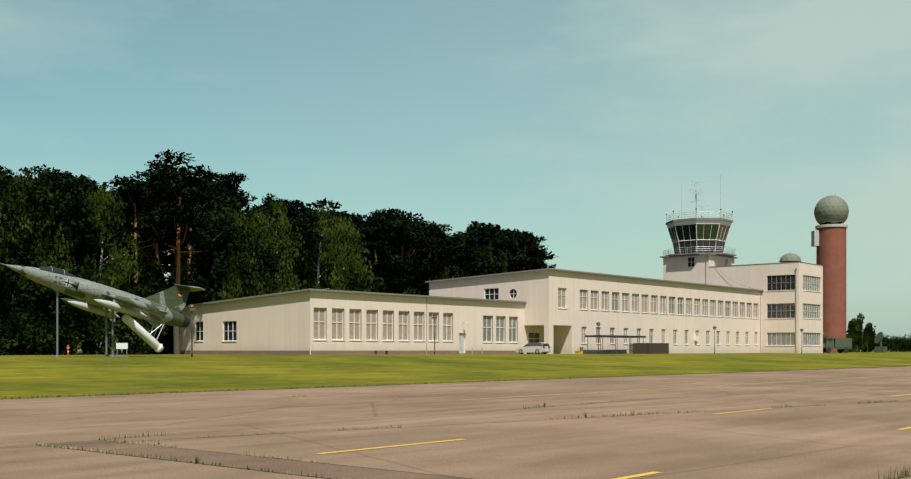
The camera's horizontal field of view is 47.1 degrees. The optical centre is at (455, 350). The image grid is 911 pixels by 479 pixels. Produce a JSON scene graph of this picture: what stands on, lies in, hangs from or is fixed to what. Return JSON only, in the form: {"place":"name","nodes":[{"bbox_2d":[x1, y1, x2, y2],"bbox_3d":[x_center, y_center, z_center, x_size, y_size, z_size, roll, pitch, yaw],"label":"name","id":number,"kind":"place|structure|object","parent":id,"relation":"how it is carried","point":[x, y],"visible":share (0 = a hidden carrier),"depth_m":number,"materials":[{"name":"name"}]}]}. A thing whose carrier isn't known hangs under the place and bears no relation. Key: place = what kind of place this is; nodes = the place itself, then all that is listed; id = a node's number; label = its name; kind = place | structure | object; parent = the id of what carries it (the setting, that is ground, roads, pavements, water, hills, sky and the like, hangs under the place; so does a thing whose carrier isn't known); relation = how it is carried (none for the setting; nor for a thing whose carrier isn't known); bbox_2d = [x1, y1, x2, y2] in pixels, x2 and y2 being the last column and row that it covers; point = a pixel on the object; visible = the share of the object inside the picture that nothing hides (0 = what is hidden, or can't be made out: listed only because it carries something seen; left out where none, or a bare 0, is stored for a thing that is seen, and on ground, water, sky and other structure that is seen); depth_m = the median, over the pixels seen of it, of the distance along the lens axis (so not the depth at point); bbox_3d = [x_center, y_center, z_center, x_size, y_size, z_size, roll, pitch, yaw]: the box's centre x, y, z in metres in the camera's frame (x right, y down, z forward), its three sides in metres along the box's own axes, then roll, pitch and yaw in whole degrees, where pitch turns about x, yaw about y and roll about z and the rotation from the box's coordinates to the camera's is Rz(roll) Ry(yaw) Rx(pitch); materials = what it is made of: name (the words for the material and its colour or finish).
{"place":"outdoors","nodes":[
{"label":"outdoors","id":0,"kind":"place"},
{"bbox_2d":[0,366,910,478],"bbox_3d":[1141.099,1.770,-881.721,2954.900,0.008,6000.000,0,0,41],"label":"tarmac","id":1,"kind":"structure","parent":0,"point":[739,428],"depth_m":23.09,"materials":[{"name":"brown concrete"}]},
{"bbox_2d":[0,365,910,478],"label":"weed tufts","id":2,"kind":"object","parent":1,"relation":"on","point":[903,474],"depth_m":23.85,"materials":[{"name":"green plant"}]},
{"bbox_2d":[0,350,910,398],"bbox_3d":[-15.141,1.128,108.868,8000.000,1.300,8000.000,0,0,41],"label":"ground","id":3,"kind":"structure","parent":0,"point":[35,375],"depth_m":73.59,"materials":[{"name":"green plant"}]},
{"bbox_2d":[0,213,13,317],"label":"birch","id":4,"kind":"object","parent":3,"relation":"on","point":[3,234],"visible":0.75,"depth_m":101.96,"materials":[{"name":"green plant"}]},
{"bbox_2d":[0,217,17,253],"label":"pine","id":5,"kind":"object","parent":3,"relation":"on","point":[11,247],"visible":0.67,"depth_m":101.33,"materials":[{"name":"green plant"}]},
{"bbox_2d":[0,165,18,353],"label":"pine","id":6,"kind":"object","parent":3,"relation":"on","point":[5,171],"visible":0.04,"depth_m":122.22,"materials":[{"name":"green plant"}]},
{"bbox_2d":[0,321,19,354],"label":"bush","id":7,"kind":"object","parent":3,"relation":"on","point":[3,341],"visible":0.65,"depth_m":97.70,"materials":[{"name":"green plant"}]},
{"bbox_2d":[0,190,42,281],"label":"pine","id":8,"kind":"object","parent":3,"relation":"on","point":[28,260],"visible":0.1,"depth_m":106.14,"materials":[{"name":"green plant"}]},
{"bbox_2d":[0,173,45,353],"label":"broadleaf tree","id":9,"kind":"object","parent":3,"relation":"on","point":[7,184],"visible":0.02,"depth_m":113.34,"materials":[{"name":"green plant"}]},
{"bbox_2d":[0,175,51,354],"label":"birch","id":10,"kind":"object","parent":3,"relation":"on","point":[25,225],"visible":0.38,"depth_m":105.72,"materials":[{"name":"green plant"}]},
{"bbox_2d":[0,286,54,354],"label":"bush","id":11,"kind":"object","parent":3,"relation":"on","point":[19,319],"visible":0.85,"depth_m":102.23,"materials":[{"name":"green plant"}]},
{"bbox_2d":[1,175,72,327],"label":"birch","id":12,"kind":"object","parent":3,"relation":"on","point":[47,245],"visible":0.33,"depth_m":107.37,"materials":[{"name":"green plant"}]},
{"bbox_2d":[21,313,65,354],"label":"bush","id":13,"kind":"object","parent":3,"relation":"on","point":[51,323],"visible":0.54,"depth_m":104.70,"materials":[{"name":"green plant"}]},
{"bbox_2d":[0,323,88,354],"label":"bush","id":14,"kind":"object","parent":3,"relation":"on","point":[40,340],"visible":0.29,"depth_m":105.64,"materials":[{"name":"green plant"}]},
{"bbox_2d":[13,175,83,354],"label":"birch","id":15,"kind":"object","parent":3,"relation":"on","point":[79,219],"visible":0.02,"depth_m":111.57,"materials":[{"name":"green plant"}]},
{"bbox_2d":[0,166,108,354],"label":"broadleaf tree","id":16,"kind":"object","parent":3,"relation":"on","point":[43,188],"visible":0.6,"depth_m":106.17,"materials":[{"name":"green plant"}]},
{"bbox_2d":[24,164,87,353],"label":"pine","id":17,"kind":"object","parent":3,"relation":"on","point":[38,172],"depth_m":133.39,"materials":[{"name":"green plant"}]},
{"bbox_2d":[47,304,83,349],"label":"bush","id":18,"kind":"object","parent":3,"relation":"on","point":[66,325],"visible":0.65,"depth_m":106.27,"materials":[{"name":"green plant"}]},
{"bbox_2d":[40,169,106,353],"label":"pine","id":19,"kind":"object","parent":3,"relation":"on","point":[86,247],"visible":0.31,"depth_m":111.96,"materials":[{"name":"green plant"}]},
{"bbox_2d":[49,198,104,354],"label":"birch","id":20,"kind":"object","parent":3,"relation":"on","point":[81,263],"visible":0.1,"depth_m":114.50,"materials":[{"name":"green plant"}]},
{"bbox_2d":[58,296,95,354],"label":"bush","id":21,"kind":"object","parent":3,"relation":"on","point":[79,316],"visible":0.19,"depth_m":109.59,"materials":[{"name":"green plant"}]},
{"bbox_2d":[71,313,121,354],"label":"bush","id":22,"kind":"object","parent":3,"relation":"on","point":[95,333],"visible":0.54,"depth_m":112.91,"materials":[{"name":"green plant"}]},
{"bbox_2d":[68,190,127,354],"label":"birch","id":23,"kind":"object","parent":3,"relation":"on","point":[101,224],"visible":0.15,"depth_m":117.64,"materials":[{"name":"green plant"}]},
{"bbox_2d":[0,263,204,356],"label":"fighter jet","id":24,"kind":"object","parent":3,"relation":"on","point":[161,310],"visible":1,"depth_m":81.97,"materials":[{"name":"paint"}]},
{"bbox_2d":[75,185,147,354],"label":"birch","id":25,"kind":"object","parent":3,"relation":"on","point":[120,261],"visible":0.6,"depth_m":117.44,"materials":[{"name":"green plant"}]},
{"bbox_2d":[96,208,142,353],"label":"birch","id":26,"kind":"object","parent":3,"relation":"on","point":[125,230],"visible":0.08,"depth_m":121.67,"materials":[{"name":"green plant"}]},
{"bbox_2d":[115,343,128,356],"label":"sign","id":27,"kind":"object","parent":3,"relation":"on","point":[121,345],"visible":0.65,"depth_m":79.57,"materials":[{"name":"white"}]},
{"bbox_2d":[92,191,152,352],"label":"pine","id":28,"kind":"object","parent":3,"relation":"on","point":[127,203],"visible":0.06,"depth_m":131.11,"materials":[{"name":"green plant"}]},
{"bbox_2d":[89,201,157,352],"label":"birch","id":29,"kind":"object","parent":3,"relation":"on","point":[148,263],"visible":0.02,"depth_m":124.92,"materials":[{"name":"green plant"}]},
{"bbox_2d":[96,314,151,354],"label":"bush","id":30,"kind":"object","parent":3,"relation":"on","point":[143,344],"visible":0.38,"depth_m":114.55,"materials":[{"name":"green plant"}]},
{"bbox_2d":[114,318,154,354],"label":"bush","id":31,"kind":"object","parent":3,"relation":"on","point":[129,332],"visible":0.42,"depth_m":115.64,"materials":[{"name":"green plant"}]},
{"bbox_2d":[96,188,173,353],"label":"pine","id":32,"kind":"object","parent":3,"relation":"on","point":[117,192],"visible":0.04,"depth_m":136.25,"materials":[{"name":"green plant"}]},
{"bbox_2d":[99,174,176,284],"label":"pine","id":33,"kind":"object","parent":3,"relation":"on","point":[137,193],"visible":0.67,"depth_m":120.72,"materials":[{"name":"green plant"}]},
{"bbox_2d":[121,272,169,335],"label":"broadleaf tree","id":34,"kind":"object","parent":3,"relation":"on","point":[144,287],"visible":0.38,"depth_m":120.21,"materials":[{"name":"green plant"}]},
{"bbox_2d":[133,325,168,353],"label":"bush","id":35,"kind":"object","parent":3,"relation":"on","point":[159,337],"visible":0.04,"depth_m":121.67,"materials":[{"name":"green plant"}]},
{"bbox_2d":[139,259,164,353],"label":"broadleaf tree","id":36,"kind":"object","parent":3,"relation":"on","point":[158,272],"visible":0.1,"depth_m":128.05,"materials":[{"name":"green plant"}]},
{"bbox_2d":[130,169,181,353],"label":"pine","id":37,"kind":"object","parent":3,"relation":"on","point":[153,177],"visible":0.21,"depth_m":130.04,"materials":[{"name":"green plant"}]},
{"bbox_2d":[139,170,187,353],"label":"pine","id":38,"kind":"object","parent":3,"relation":"on","point":[166,251],"visible":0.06,"depth_m":149.49,"materials":[{"name":"green plant"}]},
{"bbox_2d":[158,325,173,353],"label":"bush","id":39,"kind":"object","parent":3,"relation":"on","point":[167,342],"visible":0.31,"depth_m":126.00,"materials":[{"name":"green plant"}]},
{"bbox_2d":[146,168,193,351],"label":"pine","id":40,"kind":"object","parent":3,"relation":"on","point":[170,260],"visible":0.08,"depth_m":147.79,"materials":[{"name":"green plant"}]},
{"bbox_2d":[143,158,206,350],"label":"pine","id":41,"kind":"object","parent":3,"relation":"on","point":[175,238],"visible":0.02,"depth_m":140.06,"materials":[{"name":"green plant"}]},
{"bbox_2d":[129,149,243,353],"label":"tall pine","id":42,"kind":"object","parent":3,"relation":"on","point":[180,192],"visible":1,"depth_m":118.60,"materials":[{"name":"green plant"}]},
{"bbox_2d":[167,282,208,332],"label":"broadleaf tree","id":43,"kind":"object","parent":3,"relation":"on","point":[193,298],"visible":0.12,"depth_m":129.13,"materials":[{"name":"green plant"}]},
{"bbox_2d":[168,257,213,296],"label":"broadleaf tree","id":44,"kind":"object","parent":3,"relation":"on","point":[172,281],"visible":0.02,"depth_m":139.56,"materials":[{"name":"green plant"}]},
{"bbox_2d":[188,304,195,356],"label":"street lamp","id":45,"kind":"object","parent":3,"relation":"on","point":[191,307],"visible":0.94,"depth_m":83.69,"materials":[{"name":"grey metal"}]},
{"bbox_2d":[173,178,240,285],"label":"pine","id":46,"kind":"object","parent":3,"relation":"on","point":[203,188],"visible":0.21,"depth_m":134.93,"materials":[{"name":"green plant"}]},
{"bbox_2d":[170,197,264,301],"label":"broadleaf tree","id":47,"kind":"object","parent":3,"relation":"on","point":[221,216],"visible":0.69,"depth_m":133.23,"materials":[{"name":"green plant"}]},
{"bbox_2d":[184,181,250,249],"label":"pine","id":48,"kind":"object","parent":3,"relation":"on","point":[240,193],"visible":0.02,"depth_m":148.18,"materials":[{"name":"green plant"}]},
{"bbox_2d":[185,182,253,275],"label":"pine","id":49,"kind":"object","parent":3,"relation":"on","point":[233,203],"visible":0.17,"depth_m":139.64,"materials":[{"name":"green plant"}]},
{"bbox_2d":[212,266,242,300],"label":"broadleaf tree","id":50,"kind":"object","parent":3,"relation":"on","point":[231,286],"visible":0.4,"depth_m":132.41,"materials":[{"name":"green plant"}]},
{"bbox_2d":[202,207,258,297],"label":"birch","id":51,"kind":"object","parent":3,"relation":"on","point":[236,222],"visible":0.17,"depth_m":136.50,"materials":[{"name":"green plant"}]},
{"bbox_2d":[204,171,257,215],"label":"pine","id":52,"kind":"object","parent":3,"relation":"on","point":[228,180],"visible":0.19,"depth_m":154.49,"materials":[{"name":"green plant"}]},
{"bbox_2d":[193,232,283,297],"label":"broadleaf tree","id":53,"kind":"object","parent":3,"relation":"on","point":[262,262],"visible":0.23,"depth_m":139.50,"materials":[{"name":"green plant"}]},
{"bbox_2d":[240,207,294,296],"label":"birch","id":54,"kind":"object","parent":3,"relation":"on","point":[269,238],"visible":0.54,"depth_m":140.35,"materials":[{"name":"green plant"}]},
{"bbox_2d":[249,200,309,293],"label":"birch","id":55,"kind":"object","parent":3,"relation":"on","point":[278,226],"visible":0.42,"depth_m":141.31,"materials":[{"name":"green plant"}]},
{"bbox_2d":[262,193,302,283],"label":"pine","id":56,"kind":"object","parent":3,"relation":"on","point":[268,199],"visible":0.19,"depth_m":162.87,"materials":[{"name":"green plant"}]},
{"bbox_2d":[257,204,317,291],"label":"pine","id":57,"kind":"object","parent":3,"relation":"on","point":[291,211],"visible":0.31,"depth_m":143.29,"materials":[{"name":"green plant"}]},
{"bbox_2d":[277,205,327,283],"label":"pine","id":58,"kind":"object","parent":3,"relation":"on","point":[309,215],"visible":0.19,"depth_m":147.32,"materials":[{"name":"green plant"}]},
{"bbox_2d":[294,199,313,223],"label":"pine","id":59,"kind":"object","parent":3,"relation":"on","point":[302,203],"depth_m":175.49,"materials":[{"name":"green plant"}]},
{"bbox_2d":[292,203,340,289],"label":"birch","id":60,"kind":"object","parent":3,"relation":"on","point":[306,268],"visible":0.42,"depth_m":148.29,"materials":[{"name":"green plant"}]},
{"bbox_2d":[305,227,347,289],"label":"birch","id":61,"kind":"object","parent":3,"relation":"on","point":[333,262],"visible":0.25,"depth_m":149.30,"materials":[{"name":"green plant"}]},
{"bbox_2d":[312,198,341,233],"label":"pine","id":62,"kind":"object","parent":3,"relation":"on","point":[330,204],"visible":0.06,"depth_m":179.72,"materials":[{"name":"green plant"}]},
{"bbox_2d":[311,212,374,291],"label":"birch","id":63,"kind":"object","parent":3,"relation":"on","point":[348,235],"visible":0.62,"depth_m":149.53,"materials":[{"name":"green plant"}]},
{"bbox_2d":[314,212,385,284],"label":"pine","id":64,"kind":"object","parent":3,"relation":"on","point":[358,223],"visible":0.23,"depth_m":154.72,"materials":[{"name":"green plant"}]},
{"bbox_2d":[179,289,526,354],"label":"building wing","id":65,"kind":"structure","parent":3,"relation":"on","point":[317,322],"depth_m":117.84,"materials":[{"name":"beige paint"}]},
{"bbox_2d":[345,263,387,292],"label":"broadleaf tree","id":66,"kind":"object","parent":3,"relation":"on","point":[377,285],"visible":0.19,"depth_m":152.53,"materials":[{"name":"green plant"}]},
{"bbox_2d":[355,213,417,292],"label":"pine","id":67,"kind":"object","parent":3,"relation":"on","point":[374,221],"visible":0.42,"depth_m":157.62,"materials":[{"name":"green plant"}]},
{"bbox_2d":[361,210,416,264],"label":"pine","id":68,"kind":"object","parent":3,"relation":"on","point":[382,258],"visible":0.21,"depth_m":160.04,"materials":[{"name":"green plant"}]},
{"bbox_2d":[371,211,435,293],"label":"pine","id":69,"kind":"object","parent":3,"relation":"on","point":[402,233],"visible":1,"depth_m":150.96,"materials":[{"name":"green plant"}]},
{"bbox_2d":[383,260,433,295],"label":"broadleaf tree","id":70,"kind":"object","parent":3,"relation":"on","point":[398,283],"visible":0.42,"depth_m":152.50,"materials":[{"name":"green plant"}]},
{"bbox_2d":[380,230,436,288],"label":"pine","id":71,"kind":"object","parent":3,"relation":"on","point":[418,285],"visible":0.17,"depth_m":158.77,"materials":[{"name":"green plant"}]},
{"bbox_2d":[403,221,434,258],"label":"pine","id":72,"kind":"object","parent":3,"relation":"on","point":[420,226],"depth_m":169.32,"materials":[{"name":"green plant"}]},
{"bbox_2d":[410,236,453,277],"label":"pine","id":73,"kind":"object","parent":3,"relation":"on","point":[431,257],"visible":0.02,"depth_m":165.62,"materials":[{"name":"green plant"}]},
{"bbox_2d":[399,222,473,290],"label":"pine","id":74,"kind":"object","parent":3,"relation":"on","point":[428,230],"visible":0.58,"depth_m":155.83,"materials":[{"name":"green plant"}]},
{"bbox_2d":[422,267,450,294],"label":"birch","id":75,"kind":"object","parent":3,"relation":"on","point":[443,275],"visible":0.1,"depth_m":159.15,"materials":[{"name":"green plant"}]},
{"bbox_2d":[427,232,468,280],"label":"pine","id":76,"kind":"object","parent":3,"relation":"on","point":[442,265],"visible":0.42,"depth_m":162.14,"materials":[{"name":"green plant"}]},
{"bbox_2d":[439,233,483,278],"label":"pine","id":77,"kind":"object","parent":3,"relation":"on","point":[466,256],"visible":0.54,"depth_m":163.58,"materials":[{"name":"green plant"}]},
{"bbox_2d":[466,221,484,232],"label":"pine","id":78,"kind":"object","parent":3,"relation":"on","point":[473,224],"visible":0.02,"depth_m":214.07,"materials":[{"name":"green plant"}]},
{"bbox_2d":[465,225,490,239],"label":"pine","id":79,"kind":"object","parent":3,"relation":"on","point":[480,229],"visible":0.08,"depth_m":196.63,"materials":[{"name":"green plant"}]},
{"bbox_2d":[458,245,512,276],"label":"broadleaf tree","id":80,"kind":"object","parent":3,"relation":"on","point":[484,254],"visible":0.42,"depth_m":167.61,"materials":[{"name":"green plant"}]},
{"bbox_2d":[472,229,505,273],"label":"pine","id":81,"kind":"object","parent":3,"relation":"on","point":[490,236],"visible":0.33,"depth_m":177.15,"materials":[{"name":"green plant"}]},
{"bbox_2d":[481,231,532,273],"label":"pine","id":82,"kind":"object","parent":3,"relation":"on","point":[510,244],"visible":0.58,"depth_m":171.00,"materials":[{"name":"green plant"}]},
{"bbox_2d":[501,229,550,271],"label":"pine","id":83,"kind":"object","parent":3,"relation":"on","point":[516,269],"visible":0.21,"depth_m":181.12,"materials":[{"name":"green plant"}]},
{"bbox_2d":[503,232,555,272],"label":"pine","id":84,"kind":"object","parent":3,"relation":"on","point":[530,264],"visible":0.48,"depth_m":176.72,"materials":[{"name":"green plant"}]},
{"bbox_2d":[516,342,550,353],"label":"silver hatchback car","id":85,"kind":"object","parent":3,"relation":"on","point":[537,347],"visible":1,"depth_m":130.54,"materials":[{"name":"white paint"}]},
{"bbox_2d":[530,232,557,259],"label":"pine","id":86,"kind":"object","parent":3,"relation":"on","point":[552,256],"visible":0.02,"depth_m":213.97,"materials":[{"name":"green plant"}]},
{"bbox_2d":[425,268,763,353],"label":"building","id":87,"kind":"structure","parent":3,"relation":"on","point":[565,311],"depth_m":147.69,"materials":[{"name":"beige paint"}]},
{"bbox_2d":[584,335,645,353],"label":"bike shelter","id":88,"kind":"object","parent":3,"relation":"on","point":[613,336],"visible":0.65,"depth_m":140.42,"materials":[{"name":"grey metal"}]},
{"bbox_2d":[629,343,668,353],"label":"wood fence enclosure","id":89,"kind":"object","parent":3,"relation":"on","point":[650,348],"visible":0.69,"depth_m":147.06,"materials":[{"name":"brown wood"}]},
{"bbox_2d":[663,255,822,352],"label":"building","id":90,"kind":"structure","parent":3,"relation":"on","point":[792,299],"depth_m":182.65,"materials":[{"name":"beige paint"}]},
{"bbox_2d":[660,175,737,258],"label":"control tower cab","id":91,"kind":"object","parent":90,"relation":"on","point":[697,236],"visible":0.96,"depth_m":192.55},
{"bbox_2d":[779,253,800,261],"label":"radar dome","id":92,"kind":"structure","parent":90,"relation":"on","point":[790,257],"depth_m":185.77,"materials":[{"name":"grey plastic"}]},
{"bbox_2d":[816,227,845,352],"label":"radar tower","id":93,"kind":"structure","parent":3,"relation":"on","point":[831,253],"depth_m":215.29,"materials":[{"name":"red brick"}]},
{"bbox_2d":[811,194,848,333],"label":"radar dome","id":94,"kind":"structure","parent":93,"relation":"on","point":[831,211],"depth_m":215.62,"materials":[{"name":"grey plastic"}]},
{"bbox_2d":[823,337,851,352],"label":"military truck","id":95,"kind":"object","parent":3,"relation":"on","point":[841,345],"visible":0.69,"depth_m":190.62,"materials":[{"name":"green metal"}]},
{"bbox_2d":[846,330,856,351],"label":"birch tree","id":96,"kind":"object","parent":3,"relation":"on","point":[854,346],"visible":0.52,"depth_m":263.41,"materials":[{"name":"green plant"}]},
{"bbox_2d":[848,313,868,351],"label":"birch tree","id":97,"kind":"object","parent":3,"relation":"on","point":[855,327],"visible":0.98,"depth_m":239.32,"materials":[{"name":"green plant"}]},
{"bbox_2d":[860,322,876,351],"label":"birch tree","id":98,"kind":"object","parent":3,"relation":"on","point":[870,333],"visible":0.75,"depth_m":247.16,"materials":[{"name":"green plant"}]},
{"bbox_2d":[855,340,893,351],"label":"bush","id":99,"kind":"object","parent":3,"relation":"on","point":[878,343],"visible":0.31,"depth_m":262.96,"materials":[{"name":"green plant"}]},
{"bbox_2d":[874,332,886,352],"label":"radar equipment","id":100,"kind":"object","parent":3,"relation":"on","point":[878,338],"visible":0.94,"depth_m":226.79,"materials":[{"name":"metal"}]},
{"bbox_2d":[883,334,910,351],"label":"tree","id":101,"kind":"object","parent":3,"relation":"on","point":[904,339],"visible":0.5,"depth_m":285.07,"materials":[{"name":"green plant"}]},
{"bbox_2d":[890,339,910,350],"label":"bush","id":102,"kind":"object","parent":3,"relation":"on","point":[906,345],"visible":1,"depth_m":263.89,"materials":[{"name":"green plant"}]},
{"bbox_2d":[0,0,910,349],"label":"sky","id":103,"kind":"structure","parent":0,"point":[578,125],"materials":[{"name":"blue"}]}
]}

